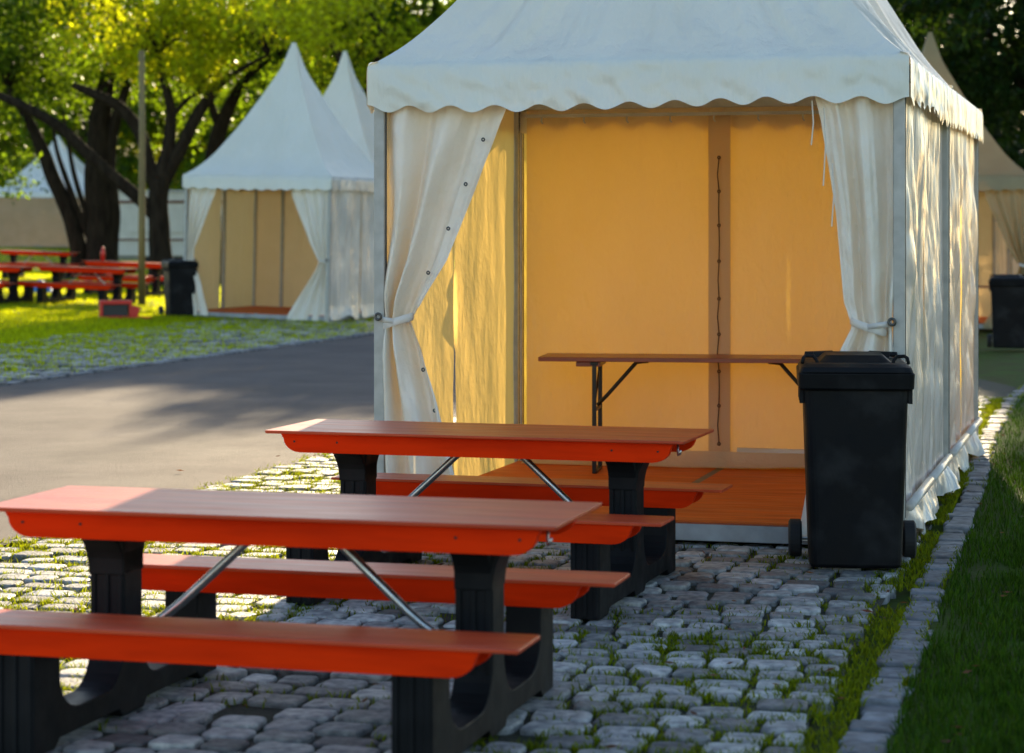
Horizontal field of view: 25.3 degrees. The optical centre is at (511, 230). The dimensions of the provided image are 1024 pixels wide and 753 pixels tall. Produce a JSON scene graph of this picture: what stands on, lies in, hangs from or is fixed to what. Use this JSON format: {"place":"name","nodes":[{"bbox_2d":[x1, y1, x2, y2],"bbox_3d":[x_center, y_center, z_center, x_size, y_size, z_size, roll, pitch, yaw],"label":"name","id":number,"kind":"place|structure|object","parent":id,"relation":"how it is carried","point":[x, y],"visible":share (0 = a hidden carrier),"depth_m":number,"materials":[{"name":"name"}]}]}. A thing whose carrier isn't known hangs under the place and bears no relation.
{"place":"outdoors","nodes":[
{"label":"outdoors","id":0,"kind":"place"},
{"bbox_2d":[34,279,51,291],"bbox_3d":[-10.764,1.262,52.048,0.690,0.297,0.500,0,0,0],"label":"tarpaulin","id":1,"kind":"object","parent":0,"point":[48,289],"visible":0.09,"depth_m":51.84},
{"bbox_2d":[0,318,373,381],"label":"overgrown setts","id":2,"kind":"structure","parent":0,"point":[43,372],"depth_m":33.47,"materials":[{"name":"stone"}]},
{"bbox_2d":[0,247,454,380],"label":"lawn","id":3,"kind":"structure","parent":0,"point":[20,258],"depth_m":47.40,"materials":[{"name":"plant"}]},
{"bbox_2d":[0,265,43,304],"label":"picnic table","id":4,"kind":"object","parent":3,"relation":"on","point":[12,283],"visible":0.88,"depth_m":46.25,"materials":[{"name":"orange paint"}]},
{"bbox_2d":[0,1,76,182],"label":"broadleaf tree","id":5,"kind":"object","parent":3,"relation":"on","point":[9,154],"visible":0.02,"depth_m":123.92,"materials":[{"name":"green plant"}]},
{"bbox_2d":[0,250,79,279],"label":"picnic table","id":6,"kind":"object","parent":3,"relation":"on","point":[14,254],"visible":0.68,"depth_m":60.60,"materials":[{"name":"orange paint"}]},
{"bbox_2d":[0,136,85,246],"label":"pagoda tent","id":7,"kind":"object","parent":3,"relation":"on","point":[35,220],"visible":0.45,"depth_m":101.49,"materials":[{"name":"fabric"}]},
{"bbox_2d":[25,265,149,305],"bbox_3d":[-8.764,1.140,47.058,2.070,0.762,1.636,2,0,15],"label":"picnic table","id":8,"kind":"object","parent":3,"relation":"on","point":[102,287],"visible":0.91,"depth_m":46.81,"materials":[{"name":"orange paint"}]},
{"bbox_2d":[0,0,178,277],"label":"broadleaf tree","id":9,"kind":"object","parent":3,"relation":"on","point":[95,221],"visible":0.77,"depth_m":62.78,"materials":[{"name":"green plant"}]},
{"bbox_2d":[0,0,185,189],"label":"broadleaf tree","id":10,"kind":"object","parent":3,"relation":"on","point":[124,152],"visible":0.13,"depth_m":117.55,"materials":[{"name":"green plant"}]},
{"bbox_2d":[72,260,163,296],"bbox_3d":[-8.743,1.104,52.057,2.070,0.762,1.636,2,0,15],"label":"picnic table","id":11,"kind":"object","parent":3,"relation":"on","point":[156,278],"visible":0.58,"depth_m":51.75,"materials":[{"name":"orange paint"}]},
{"bbox_2d":[101,247,104,260],"bbox_3d":[-9.374,0.543,52.260,0.104,0.330,0.104,0,0,0],"label":"bottle","id":12,"kind":"object","parent":11,"relation":"on","point":[102,254],"visible":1,"depth_m":52.22,"materials":[{"name":"red plastic"}]},
{"bbox_2d":[99,300,150,318],"bbox_3d":[-7.011,1.440,41.387,1.011,0.337,0.464,0,0,2],"label":"power box","id":13,"kind":"object","parent":3,"relation":"on","point":[117,308],"visible":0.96,"depth_m":41.29,"materials":[{"name":"red plastic"}]},
{"bbox_2d":[138,50,145,305],"bbox_3d":[-7.631,-1.053,47.021,0.148,5.311,0.150,0,0,0],"label":"utility pole","id":14,"kind":"object","parent":3,"relation":"on","point":[141,247],"visible":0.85,"depth_m":46.97,"materials":[{"name":"brown wood"}]},
{"bbox_2d":[0,0,330,286],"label":"broadleaf tree","id":15,"kind":"object","parent":3,"relation":"on","point":[157,33],"visible":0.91,"depth_m":57.82,"materials":[{"name":"green plant"}]},
{"bbox_2d":[118,190,221,261],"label":"trailer","id":16,"kind":"object","parent":3,"relation":"on","point":[128,240],"visible":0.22,"depth_m":74.07,"materials":[{"name":"white"}]},
{"bbox_2d":[158,258,198,315],"bbox_3d":[-6.250,1.073,42.852,0.666,1.096,0.787,0,0,-20],"label":"wheelie bin","id":17,"kind":"object","parent":3,"relation":"on","point":[179,281],"visible":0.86,"depth_m":42.56,"materials":[{"name":"plastic"}]},
{"bbox_2d":[117,1,255,189],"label":"broadleaf tree","id":18,"kind":"object","parent":3,"relation":"on","point":[188,155],"visible":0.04,"depth_m":120.37,"materials":[{"name":"green plant"}]},
{"bbox_2d":[149,1,334,189],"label":"broadleaf tree","id":19,"kind":"object","parent":3,"relation":"on","point":[205,138],"visible":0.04,"depth_m":115.54,"materials":[{"name":"green plant"}]},
{"bbox_2d":[106,0,427,282],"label":"broadleaf tree","id":20,"kind":"object","parent":3,"relation":"on","point":[222,117],"visible":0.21,"depth_m":60.89,"materials":[{"name":"green plant"}]},
{"bbox_2d":[180,43,373,322],"bbox_3d":[-4.232,-0.958,43.583,3.126,5.250,3.145,1,0,19],"label":"pagoda tent","id":21,"kind":"object","parent":3,"relation":"on","point":[283,175],"visible":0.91,"depth_m":43.01,"materials":[{"name":"fabric"}]},
{"bbox_2d":[189,0,429,96],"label":"broadleaf tree","id":22,"kind":"object","parent":3,"relation":"on","point":[316,23],"visible":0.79,"depth_m":52.33,"materials":[{"name":"green plant"}]},
{"bbox_2d":[323,51,373,163],"bbox_3d":[-3.712,-1.167,50.505,3.128,5.600,3.150,0,0,19],"label":"pagoda tent","id":23,"kind":"object","parent":3,"relation":"on","point":[344,97],"visible":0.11,"depth_m":50.10,"materials":[{"name":"fabric"}]},
{"bbox_2d":[0,335,455,544],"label":"road","id":24,"kind":"structure","parent":0,"point":[209,420],"depth_m":21.36,"materials":[{"name":"grey asphalt"}]},
{"bbox_2d":[309,11,415,81],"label":"broadleaf tree","id":25,"kind":"object","parent":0,"point":[332,58],"depth_m":94.83,"materials":[{"name":"green plant"}]},
{"bbox_2d":[411,0,447,15],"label":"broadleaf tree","id":26,"kind":"object","parent":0,"point":[431,5],"depth_m":111.87,"materials":[{"name":"green plant"}]},
{"bbox_2d":[0,379,1015,752],"bbox_3d":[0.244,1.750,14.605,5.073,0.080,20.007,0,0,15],"label":"cobblestone pavement","id":27,"kind":"structure","parent":0,"point":[286,730],"depth_m":8.97,"materials":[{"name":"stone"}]},
{"bbox_2d":[0,486,629,752],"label":"picnic table","id":28,"kind":"object","parent":27,"relation":"on","point":[125,647],"visible":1,"depth_m":7.78,"materials":[{"name":"orange paint"}]},
{"bbox_2d":[265,419,732,619],"bbox_3d":[-0.106,1.347,11.055,2.070,0.762,1.636,0,0,17],"label":"picnic table","id":29,"kind":"object","parent":27,"relation":"on","point":[633,532],"visible":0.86,"depth_m":10.90,"materials":[{"name":"orange paint"}]},
{"bbox_2d":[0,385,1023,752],"bbox_3d":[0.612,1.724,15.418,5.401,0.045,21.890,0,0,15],"label":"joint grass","id":30,"kind":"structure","parent":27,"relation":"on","point":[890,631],"depth_m":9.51,"materials":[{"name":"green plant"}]},
{"bbox_2d":[367,0,959,544],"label":"pagoda tent","id":31,"kind":"object","parent":27,"relation":"on","point":[743,176],"visible":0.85,"depth_m":14.55,"materials":[{"name":"fabric"}]},
{"bbox_2d":[538,353,802,473],"bbox_3d":[1.294,1.216,15.050,2.200,0.769,0.500,0,0,8],"label":"beer table","id":32,"kind":"object","parent":31,"relation":"on","point":[594,361],"visible":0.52,"depth_m":14.96,"materials":[{"name":"brown wood"}]},
{"bbox_2d":[520,0,984,482],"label":"pagoda tent","id":33,"kind":"object","parent":27,"relation":"on","point":[965,138],"visible":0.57,"depth_m":16.49,"materials":[{"name":"fabric"}]},
{"bbox_2d":[788,350,916,568],"bbox_3d":[1.771,1.180,11.830,0.666,1.096,0.787,0,0,6],"label":"wheelie bin","id":34,"kind":"object","parent":27,"relation":"on","point":[855,407],"visible":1,"depth_m":11.52,"materials":[{"name":"plastic"}]},
{"bbox_2d":[1,0,1022,151],"label":"sky","id":35,"kind":"structure","parent":0,"point":[440,0],"materials":[{"name":"white"}]},
{"bbox_2d":[804,329,1023,752],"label":"ground","id":36,"kind":"structure","parent":0,"point":[1004,366],"depth_m":27.04,"materials":[{"name":"green plant"}]},
{"bbox_2d":[0,332,373,385],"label":"kerb","id":37,"kind":"structure","parent":36,"relation":"on","point":[89,371],"depth_m":29.90,"materials":[{"name":"stone"}]},
{"bbox_2d":[317,0,455,73],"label":"broadleaf tree","id":38,"kind":"object","parent":36,"relation":"on","point":[436,11],"visible":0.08,"depth_m":61.19,"materials":[{"name":"green plant"}]},
{"bbox_2d":[837,386,1023,752],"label":"kerb","id":39,"kind":"structure","parent":36,"relation":"on","point":[870,728],"depth_m":10.02,"materials":[{"name":"stone"}]},
{"bbox_2d":[881,394,1023,752],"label":"verge","id":40,"kind":"structure","parent":36,"relation":"on","point":[981,569],"depth_m":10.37,"materials":[{"name":"green plant"}]},
{"bbox_2d":[5,435,1023,749],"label":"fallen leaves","id":41,"kind":"object","parent":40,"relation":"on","point":[727,663],"visible":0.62,"depth_m":8.89,"materials":[{"name":"brown plant"}]},
{"bbox_2d":[887,0,1023,169],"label":"chestnut tree","id":42,"kind":"object","parent":36,"relation":"on","point":[956,41],"visible":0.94,"depth_m":48.92,"materials":[{"name":"green plant"}]},
{"bbox_2d":[895,0,1023,165],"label":"chestnut tree","id":43,"kind":"object","parent":36,"relation":"on","point":[995,136],"visible":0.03,"depth_m":58.84,"materials":[{"name":"green plant"}]},
{"bbox_2d":[922,32,1023,328],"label":"pagoda tent","id":44,"kind":"object","parent":36,"relation":"on","point":[1001,206],"visible":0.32,"depth_m":39.87,"materials":[{"name":"beige fabric"}]},
{"bbox_2d":[987,274,1023,347],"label":"wheelie bin","id":45,"kind":"object","parent":36,"relation":"on","point":[1007,298],"visible":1,"depth_m":33.32,"materials":[{"name":"plastic"}]},
{"bbox_2d":[999,38,1023,273],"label":"broadleaf tree","id":46,"kind":"object","parent":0,"point":[1011,254],"depth_m":79.64,"materials":[{"name":"green plant"}]}
]}

